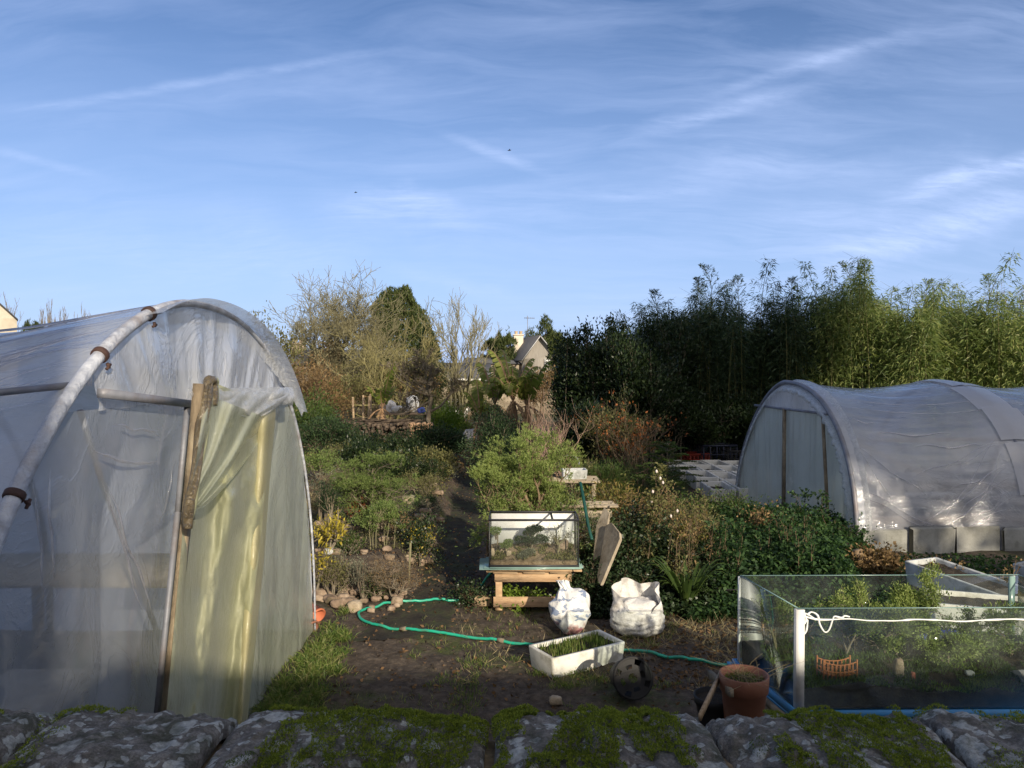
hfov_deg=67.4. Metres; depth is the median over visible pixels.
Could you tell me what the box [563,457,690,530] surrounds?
undergrowth
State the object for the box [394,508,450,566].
garden shrub
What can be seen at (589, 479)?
side bench
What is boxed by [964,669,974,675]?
stone
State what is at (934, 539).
foam slab
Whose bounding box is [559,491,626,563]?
garden shrub
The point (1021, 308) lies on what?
bamboo
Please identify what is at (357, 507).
garden shrub
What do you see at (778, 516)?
weed stem
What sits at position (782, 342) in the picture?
bamboo
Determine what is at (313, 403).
thicket
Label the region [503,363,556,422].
thicket
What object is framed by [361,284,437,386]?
conifer
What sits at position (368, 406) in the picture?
timber post
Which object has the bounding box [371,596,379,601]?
edging stone
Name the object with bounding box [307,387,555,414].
garden wall
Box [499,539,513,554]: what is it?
bonsai tree
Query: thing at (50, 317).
poplar
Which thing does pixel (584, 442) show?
hedge shrub
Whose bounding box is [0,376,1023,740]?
ground
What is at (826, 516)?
weed stem
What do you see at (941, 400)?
bamboo
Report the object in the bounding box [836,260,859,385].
bamboo cane
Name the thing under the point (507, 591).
garden shrub
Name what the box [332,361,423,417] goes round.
thicket
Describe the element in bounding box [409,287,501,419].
bare tree
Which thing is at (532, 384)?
banana plant
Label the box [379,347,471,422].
fruit tree
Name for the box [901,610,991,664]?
bonsai tree
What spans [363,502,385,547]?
bonsai tree
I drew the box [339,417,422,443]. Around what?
log pile
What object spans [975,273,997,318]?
bamboo cane
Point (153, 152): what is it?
sky
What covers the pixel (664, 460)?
fir sapling
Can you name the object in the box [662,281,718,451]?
bamboo
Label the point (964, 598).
short trough
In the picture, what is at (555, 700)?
stone
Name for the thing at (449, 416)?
garden shrub
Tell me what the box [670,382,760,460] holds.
hedge shrub
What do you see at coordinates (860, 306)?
bamboo
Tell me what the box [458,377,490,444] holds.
banana plant
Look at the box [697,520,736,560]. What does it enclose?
weed stem
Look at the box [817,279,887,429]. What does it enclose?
bamboo
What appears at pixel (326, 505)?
garden shrub
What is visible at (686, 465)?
foam box
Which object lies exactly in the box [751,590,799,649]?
bonsai tree
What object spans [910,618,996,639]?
blue crate
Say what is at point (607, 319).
hedge shoot
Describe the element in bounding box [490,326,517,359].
pine tree
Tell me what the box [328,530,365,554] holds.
garden shrub
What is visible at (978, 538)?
foam slab
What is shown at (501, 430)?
garden shrub
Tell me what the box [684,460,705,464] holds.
foam box
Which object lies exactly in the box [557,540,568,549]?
stone
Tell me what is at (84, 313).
poplar
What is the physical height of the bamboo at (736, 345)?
3.795 m
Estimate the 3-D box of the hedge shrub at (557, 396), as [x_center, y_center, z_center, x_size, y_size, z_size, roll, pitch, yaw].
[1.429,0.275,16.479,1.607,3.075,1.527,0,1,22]
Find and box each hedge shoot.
[560,330,573,455]
[569,327,581,405]
[580,324,593,380]
[601,316,614,356]
[611,319,621,335]
[619,320,629,344]
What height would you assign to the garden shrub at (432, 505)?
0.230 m
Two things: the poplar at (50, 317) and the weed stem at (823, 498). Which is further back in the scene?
the poplar at (50, 317)
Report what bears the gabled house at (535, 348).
on the ground at (66, 650)
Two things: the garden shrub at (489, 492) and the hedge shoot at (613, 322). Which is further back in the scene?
the hedge shoot at (613, 322)
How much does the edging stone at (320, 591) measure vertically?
0.094 m
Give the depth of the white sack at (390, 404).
24.30 m
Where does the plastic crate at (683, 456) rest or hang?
on the ground at (66, 650)
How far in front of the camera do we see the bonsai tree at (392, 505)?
8.53 m
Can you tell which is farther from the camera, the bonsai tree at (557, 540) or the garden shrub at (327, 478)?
the garden shrub at (327, 478)
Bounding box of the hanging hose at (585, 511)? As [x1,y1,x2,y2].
[579,481,593,540]
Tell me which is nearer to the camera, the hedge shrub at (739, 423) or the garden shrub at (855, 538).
the garden shrub at (855, 538)
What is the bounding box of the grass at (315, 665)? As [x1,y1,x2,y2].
[248,602,745,716]
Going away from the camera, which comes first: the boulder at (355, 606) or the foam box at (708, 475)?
the boulder at (355, 606)
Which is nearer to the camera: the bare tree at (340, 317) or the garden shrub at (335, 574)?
the garden shrub at (335, 574)
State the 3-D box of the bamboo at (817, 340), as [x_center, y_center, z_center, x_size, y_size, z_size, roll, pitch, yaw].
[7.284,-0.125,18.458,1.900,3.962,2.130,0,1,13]
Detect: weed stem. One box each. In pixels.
[626,490,646,514]
[628,528,655,571]
[644,512,663,554]
[649,516,698,575]
[656,544,695,596]
[659,490,676,518]
[666,491,703,539]
[668,518,700,568]
[669,507,699,540]
[681,514,716,567]
[686,528,706,561]
[696,489,715,524]
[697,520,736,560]
[703,519,727,561]
[709,520,745,568]
[719,518,750,576]
[752,516,775,556]
[766,508,812,549]
[773,508,797,539]
[778,510,814,540]
[787,487,814,514]
[787,518,821,573]
[803,549,842,592]
[809,489,834,524]
[818,506,848,533]
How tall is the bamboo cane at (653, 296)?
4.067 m
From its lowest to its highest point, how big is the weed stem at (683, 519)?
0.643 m
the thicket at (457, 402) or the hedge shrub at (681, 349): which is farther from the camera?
the thicket at (457, 402)
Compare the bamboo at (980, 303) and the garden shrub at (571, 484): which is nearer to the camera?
the garden shrub at (571, 484)
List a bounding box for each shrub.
[294,399,339,448]
[297,409,366,455]
[304,443,343,481]
[304,461,353,498]
[306,492,343,517]
[310,510,351,551]
[311,480,344,525]
[311,537,335,589]
[311,552,352,595]
[315,437,386,475]
[321,439,351,466]
[328,450,420,528]
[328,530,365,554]
[328,540,367,588]
[333,426,403,449]
[343,494,378,523]
[350,557,375,597]
[361,569,387,598]
[362,438,431,482]
[363,551,422,597]
[369,444,414,468]
[372,507,413,521]
[374,429,443,468]
[381,511,414,536]
[391,464,454,498]
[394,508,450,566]
[398,518,442,560]
[402,418,480,463]
[408,451,451,483]
[410,496,444,517]
[411,443,461,480]
[420,399,473,432]
[439,575,493,613]
[445,462,462,478]
[453,393,533,488]
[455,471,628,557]
[466,394,500,427]
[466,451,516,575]
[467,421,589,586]
[468,411,532,441]
[469,444,515,513]
[490,583,557,615]
[517,386,592,495]
[537,326,599,460]
[546,553,618,618]
[550,330,650,457]
[551,315,627,464]
[551,392,620,472]
[558,449,603,497]
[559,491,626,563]
[568,390,688,492]
[572,309,656,465]
[575,450,650,496]
[575,513,671,573]
[576,387,669,478]
[578,473,647,529]
[581,544,675,604]
[593,492,682,561]
[594,324,686,474]
[612,483,689,530]
[616,524,719,575]
[631,304,703,458]
[646,370,717,461]
[659,555,780,600]
[660,488,735,537]
[661,484,776,524]
[668,502,732,558]
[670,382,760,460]
[702,390,757,459]
[708,493,780,524]
[736,499,786,531]
[749,495,828,530]
[794,512,876,548]
[843,538,914,585]
[929,555,964,570]
[986,556,1021,584]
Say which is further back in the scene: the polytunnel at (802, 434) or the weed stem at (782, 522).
the polytunnel at (802, 434)
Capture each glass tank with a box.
[488,511,578,566]
[732,574,1023,719]
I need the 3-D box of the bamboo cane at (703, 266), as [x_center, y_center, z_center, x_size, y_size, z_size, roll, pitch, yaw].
[4.763,-0.577,18.390,0.538,4.668,0.527,1,1,36]
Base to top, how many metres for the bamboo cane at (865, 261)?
4.643 m
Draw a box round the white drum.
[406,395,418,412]
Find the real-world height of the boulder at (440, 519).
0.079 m
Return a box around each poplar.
[3,292,23,331]
[39,302,52,327]
[46,299,60,326]
[60,307,68,323]
[79,305,89,320]
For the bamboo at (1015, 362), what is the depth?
15.49 m
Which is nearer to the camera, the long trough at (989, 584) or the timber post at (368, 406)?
the long trough at (989, 584)
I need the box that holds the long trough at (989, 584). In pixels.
[905,557,1017,595]
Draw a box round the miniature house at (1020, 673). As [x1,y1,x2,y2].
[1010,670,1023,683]
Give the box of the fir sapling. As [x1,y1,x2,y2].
[632,441,707,499]
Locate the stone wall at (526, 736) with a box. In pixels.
[0,702,1023,767]
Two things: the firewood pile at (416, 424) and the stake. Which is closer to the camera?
the stake
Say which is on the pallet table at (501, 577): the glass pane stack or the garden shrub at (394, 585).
the glass pane stack
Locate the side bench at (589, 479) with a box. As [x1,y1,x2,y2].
[548,476,599,499]
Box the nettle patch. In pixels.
[681,502,876,623]
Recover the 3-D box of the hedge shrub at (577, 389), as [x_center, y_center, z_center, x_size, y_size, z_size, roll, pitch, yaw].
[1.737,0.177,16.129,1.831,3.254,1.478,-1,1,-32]
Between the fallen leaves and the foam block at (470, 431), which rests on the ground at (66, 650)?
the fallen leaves
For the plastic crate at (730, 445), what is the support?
on the ground at (66, 650)
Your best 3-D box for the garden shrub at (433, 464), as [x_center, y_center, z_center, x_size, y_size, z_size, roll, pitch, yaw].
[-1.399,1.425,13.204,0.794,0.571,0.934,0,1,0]
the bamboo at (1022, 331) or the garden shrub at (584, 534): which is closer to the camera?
the garden shrub at (584, 534)
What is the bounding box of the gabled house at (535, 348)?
[462,316,555,378]
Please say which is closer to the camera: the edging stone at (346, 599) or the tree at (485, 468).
the edging stone at (346, 599)
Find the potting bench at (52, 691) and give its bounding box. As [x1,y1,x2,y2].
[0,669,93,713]
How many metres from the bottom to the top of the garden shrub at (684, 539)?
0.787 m
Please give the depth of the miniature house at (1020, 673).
3.94 m
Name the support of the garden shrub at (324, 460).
on the ground at (66, 650)
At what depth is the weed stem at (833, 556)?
7.19 m
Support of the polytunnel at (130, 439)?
on the ground at (66, 650)
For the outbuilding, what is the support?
on the ground at (66, 650)
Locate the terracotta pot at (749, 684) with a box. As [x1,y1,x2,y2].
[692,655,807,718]
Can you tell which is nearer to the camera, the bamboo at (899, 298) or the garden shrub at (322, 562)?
the garden shrub at (322, 562)
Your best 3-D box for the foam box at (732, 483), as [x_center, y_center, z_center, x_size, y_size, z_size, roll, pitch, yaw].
[3.801,1.767,12.639,0.403,0.244,0.900,0,1,0]
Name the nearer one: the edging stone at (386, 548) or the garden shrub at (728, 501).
the edging stone at (386, 548)
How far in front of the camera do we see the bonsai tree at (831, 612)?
4.28 m
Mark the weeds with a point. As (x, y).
(887, 579)
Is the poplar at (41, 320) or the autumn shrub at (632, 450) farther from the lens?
the poplar at (41, 320)
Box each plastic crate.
[677,453,697,459]
[684,451,709,459]
[697,443,737,460]
[721,448,741,460]
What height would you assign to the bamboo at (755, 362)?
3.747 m
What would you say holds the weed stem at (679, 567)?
on the ground at (66, 650)
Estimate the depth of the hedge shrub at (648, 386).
15.07 m
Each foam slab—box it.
[860,529,907,551]
[909,525,955,553]
[954,526,999,552]
[1001,527,1023,550]
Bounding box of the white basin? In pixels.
[561,468,587,478]
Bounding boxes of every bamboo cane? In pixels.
[648,289,663,341]
[691,275,708,376]
[699,262,721,396]
[729,274,747,326]
[782,276,801,335]
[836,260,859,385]
[858,257,875,345]
[914,277,935,453]
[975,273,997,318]
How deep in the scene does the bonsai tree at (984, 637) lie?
4.17 m
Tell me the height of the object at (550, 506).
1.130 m
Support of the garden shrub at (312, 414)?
on the ground at (66, 650)
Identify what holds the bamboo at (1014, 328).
on the ground at (66, 650)
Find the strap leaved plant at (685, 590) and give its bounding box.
[641,556,729,604]
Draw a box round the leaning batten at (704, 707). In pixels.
[698,672,718,720]
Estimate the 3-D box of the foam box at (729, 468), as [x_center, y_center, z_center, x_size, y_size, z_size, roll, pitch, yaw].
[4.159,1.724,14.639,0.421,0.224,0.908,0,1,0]
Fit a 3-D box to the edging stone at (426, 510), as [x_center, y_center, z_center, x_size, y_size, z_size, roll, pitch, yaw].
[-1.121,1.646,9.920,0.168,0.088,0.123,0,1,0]
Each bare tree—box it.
[265,259,429,420]
[317,299,467,420]
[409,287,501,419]
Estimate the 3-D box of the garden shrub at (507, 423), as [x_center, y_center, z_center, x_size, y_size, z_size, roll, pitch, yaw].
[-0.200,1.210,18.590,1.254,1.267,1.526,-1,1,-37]
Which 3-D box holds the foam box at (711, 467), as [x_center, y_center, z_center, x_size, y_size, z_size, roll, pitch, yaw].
[3.741,1.707,14.639,0.403,0.244,0.900,0,1,0]
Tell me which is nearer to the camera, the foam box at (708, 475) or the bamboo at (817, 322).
the foam box at (708, 475)
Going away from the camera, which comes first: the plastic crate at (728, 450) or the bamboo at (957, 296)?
the plastic crate at (728, 450)
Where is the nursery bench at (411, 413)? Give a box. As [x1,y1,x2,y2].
[375,412,426,420]
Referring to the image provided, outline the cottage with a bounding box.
[289,338,393,382]
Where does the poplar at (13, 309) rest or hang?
on the ground at (66, 650)
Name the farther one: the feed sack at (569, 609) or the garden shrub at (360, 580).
the garden shrub at (360, 580)
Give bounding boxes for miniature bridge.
[816,655,857,679]
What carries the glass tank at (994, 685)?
on the block stand
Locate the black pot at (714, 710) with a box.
[693,686,723,725]
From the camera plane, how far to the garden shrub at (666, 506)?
9.51 m
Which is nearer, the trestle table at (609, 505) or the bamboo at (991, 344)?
the trestle table at (609, 505)
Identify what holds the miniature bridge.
in the glass tank at (994, 685)
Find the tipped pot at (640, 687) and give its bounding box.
[610,656,652,699]
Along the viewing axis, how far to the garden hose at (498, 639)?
6.29 m
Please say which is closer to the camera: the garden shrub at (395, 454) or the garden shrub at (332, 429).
the garden shrub at (395, 454)
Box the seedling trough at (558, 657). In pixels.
[529,630,624,677]
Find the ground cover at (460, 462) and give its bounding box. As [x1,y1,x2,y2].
[303,417,538,477]
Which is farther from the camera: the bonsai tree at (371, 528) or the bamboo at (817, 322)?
the bamboo at (817, 322)
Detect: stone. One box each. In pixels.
[313,588,325,596]
[313,595,323,600]
[325,595,337,603]
[330,599,343,607]
[332,548,340,554]
[337,593,349,598]
[341,597,356,605]
[344,582,356,588]
[353,589,359,595]
[360,598,367,602]
[367,608,374,612]
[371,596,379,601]
[379,535,389,541]
[382,545,391,551]
[384,554,394,560]
[387,605,395,610]
[413,513,426,520]
[419,508,431,514]
[428,555,433,563]
[432,490,441,494]
[549,695,562,706]
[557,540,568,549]
[893,657,903,676]
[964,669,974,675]
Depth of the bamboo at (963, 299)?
19.52 m
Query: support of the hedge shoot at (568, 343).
on the ground at (66, 650)
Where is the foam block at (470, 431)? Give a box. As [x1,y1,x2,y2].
[464,429,476,446]
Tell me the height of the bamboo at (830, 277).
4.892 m
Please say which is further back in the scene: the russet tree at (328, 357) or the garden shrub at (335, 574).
the russet tree at (328, 357)
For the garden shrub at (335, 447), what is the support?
on the ground at (66, 650)
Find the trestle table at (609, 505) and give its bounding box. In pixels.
[540,501,618,523]
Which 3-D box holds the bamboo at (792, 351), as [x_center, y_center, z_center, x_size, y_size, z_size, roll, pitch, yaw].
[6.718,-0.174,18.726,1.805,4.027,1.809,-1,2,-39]
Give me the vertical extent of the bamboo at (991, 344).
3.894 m
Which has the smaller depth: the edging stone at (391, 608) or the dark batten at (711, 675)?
the dark batten at (711, 675)
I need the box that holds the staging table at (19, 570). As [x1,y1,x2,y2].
[0,553,169,658]
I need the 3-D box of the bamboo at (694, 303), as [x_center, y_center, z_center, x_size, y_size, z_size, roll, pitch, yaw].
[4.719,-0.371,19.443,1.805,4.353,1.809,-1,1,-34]
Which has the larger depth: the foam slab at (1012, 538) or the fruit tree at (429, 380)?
the fruit tree at (429, 380)
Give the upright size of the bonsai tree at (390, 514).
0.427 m
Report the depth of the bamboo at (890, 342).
16.69 m
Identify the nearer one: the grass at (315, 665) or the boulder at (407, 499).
the grass at (315, 665)
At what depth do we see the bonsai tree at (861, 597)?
4.36 m
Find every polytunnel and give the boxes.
[0,298,315,724]
[735,379,1023,551]
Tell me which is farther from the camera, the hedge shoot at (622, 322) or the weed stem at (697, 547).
the hedge shoot at (622, 322)
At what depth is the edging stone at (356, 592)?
7.35 m
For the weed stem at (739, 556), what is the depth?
7.19 m
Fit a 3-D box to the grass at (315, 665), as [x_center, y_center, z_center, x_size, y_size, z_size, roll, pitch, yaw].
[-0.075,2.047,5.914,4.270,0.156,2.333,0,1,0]
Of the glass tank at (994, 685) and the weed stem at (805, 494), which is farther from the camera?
the weed stem at (805, 494)
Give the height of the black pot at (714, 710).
0.140 m
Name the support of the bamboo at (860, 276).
on the ground at (66, 650)
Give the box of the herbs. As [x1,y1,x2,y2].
[305,469,443,573]
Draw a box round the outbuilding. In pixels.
[444,363,490,386]
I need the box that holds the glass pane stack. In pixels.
[479,556,582,569]
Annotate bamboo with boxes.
[613,300,656,337]
[619,298,694,456]
[661,279,736,455]
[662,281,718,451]
[680,279,735,401]
[680,299,775,459]
[681,282,750,459]
[682,283,725,451]
[689,298,762,451]
[702,295,735,447]
[717,306,753,399]
[720,254,793,404]
[737,304,797,396]
[739,288,809,392]
[740,292,816,402]
[749,282,830,396]
[758,299,813,387]
[775,292,820,381]
[785,259,877,423]
[787,298,855,386]
[798,253,886,438]
[808,266,857,391]
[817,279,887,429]
[821,272,926,444]
[840,257,872,354]
[842,275,886,425]
[855,285,931,454]
[864,282,945,451]
[865,278,950,453]
[877,282,961,464]
[905,298,990,457]
[905,299,1015,468]
[911,276,975,437]
[913,301,960,457]
[921,292,1008,450]
[936,250,1022,450]
[939,288,1023,449]
[944,291,965,422]
[983,292,1023,400]
[990,312,1023,401]
[991,306,1023,399]
[992,283,1023,384]
[996,296,1017,399]
[1000,318,1023,401]
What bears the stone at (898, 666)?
in the glass tank at (994, 685)
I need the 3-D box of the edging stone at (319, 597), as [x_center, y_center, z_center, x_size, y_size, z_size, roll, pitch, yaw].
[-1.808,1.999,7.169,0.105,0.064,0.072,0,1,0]
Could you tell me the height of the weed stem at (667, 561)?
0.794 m
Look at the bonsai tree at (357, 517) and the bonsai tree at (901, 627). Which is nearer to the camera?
the bonsai tree at (901, 627)
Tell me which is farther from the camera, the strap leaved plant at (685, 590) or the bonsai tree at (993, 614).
the strap leaved plant at (685, 590)
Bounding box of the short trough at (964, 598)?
[924,590,1020,634]
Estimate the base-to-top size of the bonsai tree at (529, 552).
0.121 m
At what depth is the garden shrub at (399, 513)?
9.63 m
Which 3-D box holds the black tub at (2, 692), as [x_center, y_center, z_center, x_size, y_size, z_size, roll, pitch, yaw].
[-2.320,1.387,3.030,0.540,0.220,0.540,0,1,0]
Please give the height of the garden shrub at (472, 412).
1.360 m
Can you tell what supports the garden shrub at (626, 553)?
on the ground at (66, 650)
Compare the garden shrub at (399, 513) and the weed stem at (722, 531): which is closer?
the weed stem at (722, 531)
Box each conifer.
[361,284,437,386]
[412,324,449,407]
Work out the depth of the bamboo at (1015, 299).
18.93 m
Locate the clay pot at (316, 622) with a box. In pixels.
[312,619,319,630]
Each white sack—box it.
[383,400,395,412]
[391,406,405,412]
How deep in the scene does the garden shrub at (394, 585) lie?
7.19 m
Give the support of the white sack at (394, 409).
on the nursery bench at (411, 413)
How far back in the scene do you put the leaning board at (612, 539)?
6.96 m
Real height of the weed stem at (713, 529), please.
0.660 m
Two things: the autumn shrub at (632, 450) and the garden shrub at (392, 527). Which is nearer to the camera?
the garden shrub at (392, 527)
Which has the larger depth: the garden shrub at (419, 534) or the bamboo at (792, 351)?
the bamboo at (792, 351)
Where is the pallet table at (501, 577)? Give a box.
[486,556,581,610]
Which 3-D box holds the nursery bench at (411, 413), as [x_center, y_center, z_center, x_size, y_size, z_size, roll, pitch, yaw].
[-3.405,1.304,24.232,1.700,0.785,0.800,0,1,0]
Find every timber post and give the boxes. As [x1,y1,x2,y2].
[352,397,354,419]
[362,395,363,419]
[368,396,369,416]
[369,394,371,418]
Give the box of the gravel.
[299,594,748,710]
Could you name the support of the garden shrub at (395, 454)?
on the ground at (66, 650)
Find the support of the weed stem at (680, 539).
on the ground at (66, 650)
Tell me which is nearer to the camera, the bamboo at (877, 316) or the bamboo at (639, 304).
the bamboo at (877, 316)
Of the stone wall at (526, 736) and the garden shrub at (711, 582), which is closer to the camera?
the stone wall at (526, 736)
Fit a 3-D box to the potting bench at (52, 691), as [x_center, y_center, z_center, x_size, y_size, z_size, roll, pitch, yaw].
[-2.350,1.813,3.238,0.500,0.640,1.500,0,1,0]
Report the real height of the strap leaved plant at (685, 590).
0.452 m
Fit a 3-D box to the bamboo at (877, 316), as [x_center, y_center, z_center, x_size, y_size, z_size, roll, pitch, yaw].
[7.965,-0.279,16.959,2.130,4.324,1.900,1,1,24]
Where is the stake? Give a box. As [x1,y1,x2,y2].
[408,543,411,580]
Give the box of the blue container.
[417,407,425,412]
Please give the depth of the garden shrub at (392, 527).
8.96 m
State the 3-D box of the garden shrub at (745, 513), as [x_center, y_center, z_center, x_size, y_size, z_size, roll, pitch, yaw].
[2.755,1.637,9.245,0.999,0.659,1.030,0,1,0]
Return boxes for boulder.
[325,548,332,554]
[347,600,362,612]
[391,596,402,604]
[402,495,417,503]
[434,517,444,522]
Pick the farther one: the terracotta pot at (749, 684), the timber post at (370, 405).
the timber post at (370, 405)
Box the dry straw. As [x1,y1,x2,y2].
[454,605,746,693]
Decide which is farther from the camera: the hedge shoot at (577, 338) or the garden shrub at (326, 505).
the hedge shoot at (577, 338)
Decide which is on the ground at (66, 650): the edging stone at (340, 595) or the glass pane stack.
the edging stone at (340, 595)
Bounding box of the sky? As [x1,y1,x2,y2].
[0,0,1023,362]
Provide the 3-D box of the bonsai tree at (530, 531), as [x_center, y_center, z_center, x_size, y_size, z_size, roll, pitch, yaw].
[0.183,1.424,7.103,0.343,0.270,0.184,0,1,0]
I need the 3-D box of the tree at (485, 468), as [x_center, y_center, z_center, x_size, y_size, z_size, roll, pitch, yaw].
[-0.193,1.340,7.971,0.430,1.293,0.578,1,1,24]
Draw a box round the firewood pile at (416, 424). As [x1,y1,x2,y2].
[408,421,433,437]
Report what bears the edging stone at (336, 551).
on the ground at (66, 650)
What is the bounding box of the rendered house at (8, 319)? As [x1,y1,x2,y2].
[0,303,17,332]
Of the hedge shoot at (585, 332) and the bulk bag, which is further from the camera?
the hedge shoot at (585, 332)
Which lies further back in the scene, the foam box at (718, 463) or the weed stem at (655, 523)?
the foam box at (718, 463)
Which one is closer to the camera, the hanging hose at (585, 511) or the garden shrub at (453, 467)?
the hanging hose at (585, 511)
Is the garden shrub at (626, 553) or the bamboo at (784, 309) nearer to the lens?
the garden shrub at (626, 553)
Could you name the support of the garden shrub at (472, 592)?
on the ground at (66, 650)
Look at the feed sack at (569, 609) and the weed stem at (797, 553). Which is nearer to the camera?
the feed sack at (569, 609)
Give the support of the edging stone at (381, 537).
on the ground at (66, 650)
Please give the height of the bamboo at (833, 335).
4.778 m
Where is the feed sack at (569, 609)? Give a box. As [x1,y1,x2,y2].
[549,580,590,634]
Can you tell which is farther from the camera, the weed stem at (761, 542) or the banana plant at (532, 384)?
the banana plant at (532, 384)
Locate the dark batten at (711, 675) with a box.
[707,670,733,696]
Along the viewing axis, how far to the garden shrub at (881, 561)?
7.62 m
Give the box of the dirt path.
[350,450,485,641]
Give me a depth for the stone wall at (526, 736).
1.54 m
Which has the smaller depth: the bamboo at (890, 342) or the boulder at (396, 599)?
the boulder at (396, 599)
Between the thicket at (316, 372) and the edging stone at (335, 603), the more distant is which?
the thicket at (316, 372)
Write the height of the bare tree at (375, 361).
5.502 m
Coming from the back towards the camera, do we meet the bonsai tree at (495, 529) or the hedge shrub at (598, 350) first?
the hedge shrub at (598, 350)
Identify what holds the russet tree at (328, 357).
on the ground at (66, 650)
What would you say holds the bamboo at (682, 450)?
on the ground at (66, 650)
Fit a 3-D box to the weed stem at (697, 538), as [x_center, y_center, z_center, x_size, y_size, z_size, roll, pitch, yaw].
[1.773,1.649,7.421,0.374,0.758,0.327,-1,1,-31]
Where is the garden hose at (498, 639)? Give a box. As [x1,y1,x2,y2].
[357,572,730,666]
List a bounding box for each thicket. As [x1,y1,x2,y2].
[250,300,312,418]
[288,380,347,423]
[289,352,336,408]
[289,352,377,415]
[298,366,372,418]
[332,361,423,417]
[361,362,449,420]
[426,372,507,423]
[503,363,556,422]
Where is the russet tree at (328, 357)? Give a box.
[308,340,342,377]
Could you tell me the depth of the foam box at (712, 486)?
12.57 m
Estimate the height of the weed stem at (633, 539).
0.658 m
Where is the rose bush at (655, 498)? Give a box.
[637,462,678,543]
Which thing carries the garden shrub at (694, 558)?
on the ground at (66, 650)
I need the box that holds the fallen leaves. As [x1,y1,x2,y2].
[304,479,801,709]
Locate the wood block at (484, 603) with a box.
[474,595,491,606]
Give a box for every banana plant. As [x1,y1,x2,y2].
[364,363,399,419]
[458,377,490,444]
[466,362,520,430]
[481,349,542,441]
[506,360,553,445]
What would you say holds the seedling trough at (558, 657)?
on the ground at (66, 650)
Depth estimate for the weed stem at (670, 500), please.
8.72 m
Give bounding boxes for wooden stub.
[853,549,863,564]
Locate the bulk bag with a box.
[610,577,664,637]
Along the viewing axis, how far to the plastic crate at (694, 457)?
16.55 m
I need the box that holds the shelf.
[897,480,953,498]
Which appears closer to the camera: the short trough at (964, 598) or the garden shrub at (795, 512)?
the short trough at (964, 598)
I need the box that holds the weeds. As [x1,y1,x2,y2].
[847,551,1022,641]
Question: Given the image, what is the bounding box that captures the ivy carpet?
[582,525,747,619]
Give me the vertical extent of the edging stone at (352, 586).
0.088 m
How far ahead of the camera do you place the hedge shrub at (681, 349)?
17.40 m
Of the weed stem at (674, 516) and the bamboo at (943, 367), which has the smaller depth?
the weed stem at (674, 516)
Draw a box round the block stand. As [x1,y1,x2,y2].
[764,697,785,715]
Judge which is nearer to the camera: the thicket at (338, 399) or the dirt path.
the dirt path
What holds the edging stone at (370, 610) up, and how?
on the ground at (66, 650)
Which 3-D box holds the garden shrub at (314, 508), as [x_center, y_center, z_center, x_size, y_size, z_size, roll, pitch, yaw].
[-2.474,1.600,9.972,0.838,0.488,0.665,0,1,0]
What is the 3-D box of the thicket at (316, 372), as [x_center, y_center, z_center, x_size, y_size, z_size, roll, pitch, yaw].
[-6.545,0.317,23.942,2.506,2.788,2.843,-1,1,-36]
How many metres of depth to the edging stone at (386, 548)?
8.03 m
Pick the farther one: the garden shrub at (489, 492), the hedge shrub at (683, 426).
the hedge shrub at (683, 426)
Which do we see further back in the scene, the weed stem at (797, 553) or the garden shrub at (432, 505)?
the garden shrub at (432, 505)
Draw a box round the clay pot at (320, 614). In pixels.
[312,604,325,620]
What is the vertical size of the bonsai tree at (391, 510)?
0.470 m
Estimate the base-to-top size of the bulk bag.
0.432 m
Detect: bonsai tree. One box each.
[348,513,377,544]
[359,513,381,549]
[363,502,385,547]
[367,499,391,547]
[372,499,395,545]
[377,507,400,544]
[384,511,405,545]
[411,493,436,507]
[488,526,501,550]
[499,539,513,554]
[514,524,548,550]
[518,547,535,558]
[543,523,571,552]
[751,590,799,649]
[783,595,855,639]
[811,595,886,653]
[833,576,872,649]
[836,598,935,660]
[868,561,946,658]
[886,586,1020,653]
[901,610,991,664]
[956,599,1023,656]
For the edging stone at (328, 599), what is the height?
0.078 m
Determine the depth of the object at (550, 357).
49.73 m
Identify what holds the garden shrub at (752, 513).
on the ground at (66, 650)
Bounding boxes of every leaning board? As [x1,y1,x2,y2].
[593,507,610,560]
[597,523,621,585]
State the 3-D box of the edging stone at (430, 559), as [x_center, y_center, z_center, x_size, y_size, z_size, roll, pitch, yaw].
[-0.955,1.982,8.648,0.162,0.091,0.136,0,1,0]
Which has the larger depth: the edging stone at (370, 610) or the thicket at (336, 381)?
the thicket at (336, 381)
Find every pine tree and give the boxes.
[20,319,44,331]
[479,336,493,357]
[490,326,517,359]
[524,313,555,354]
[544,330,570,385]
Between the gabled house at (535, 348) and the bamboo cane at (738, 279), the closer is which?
the bamboo cane at (738, 279)
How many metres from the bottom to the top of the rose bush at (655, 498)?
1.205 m
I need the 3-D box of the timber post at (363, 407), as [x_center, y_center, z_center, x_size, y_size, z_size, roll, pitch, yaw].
[-4.576,1.024,23.626,0.070,1.370,0.068,0,1,0]
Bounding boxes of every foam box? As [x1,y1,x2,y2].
[663,460,685,470]
[672,464,699,480]
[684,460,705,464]
[686,470,718,490]
[693,464,724,471]
[700,460,731,465]
[700,481,736,502]
[711,472,735,480]
[717,466,737,471]
[724,460,738,465]
[724,480,747,502]
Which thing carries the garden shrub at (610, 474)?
on the ground at (66, 650)

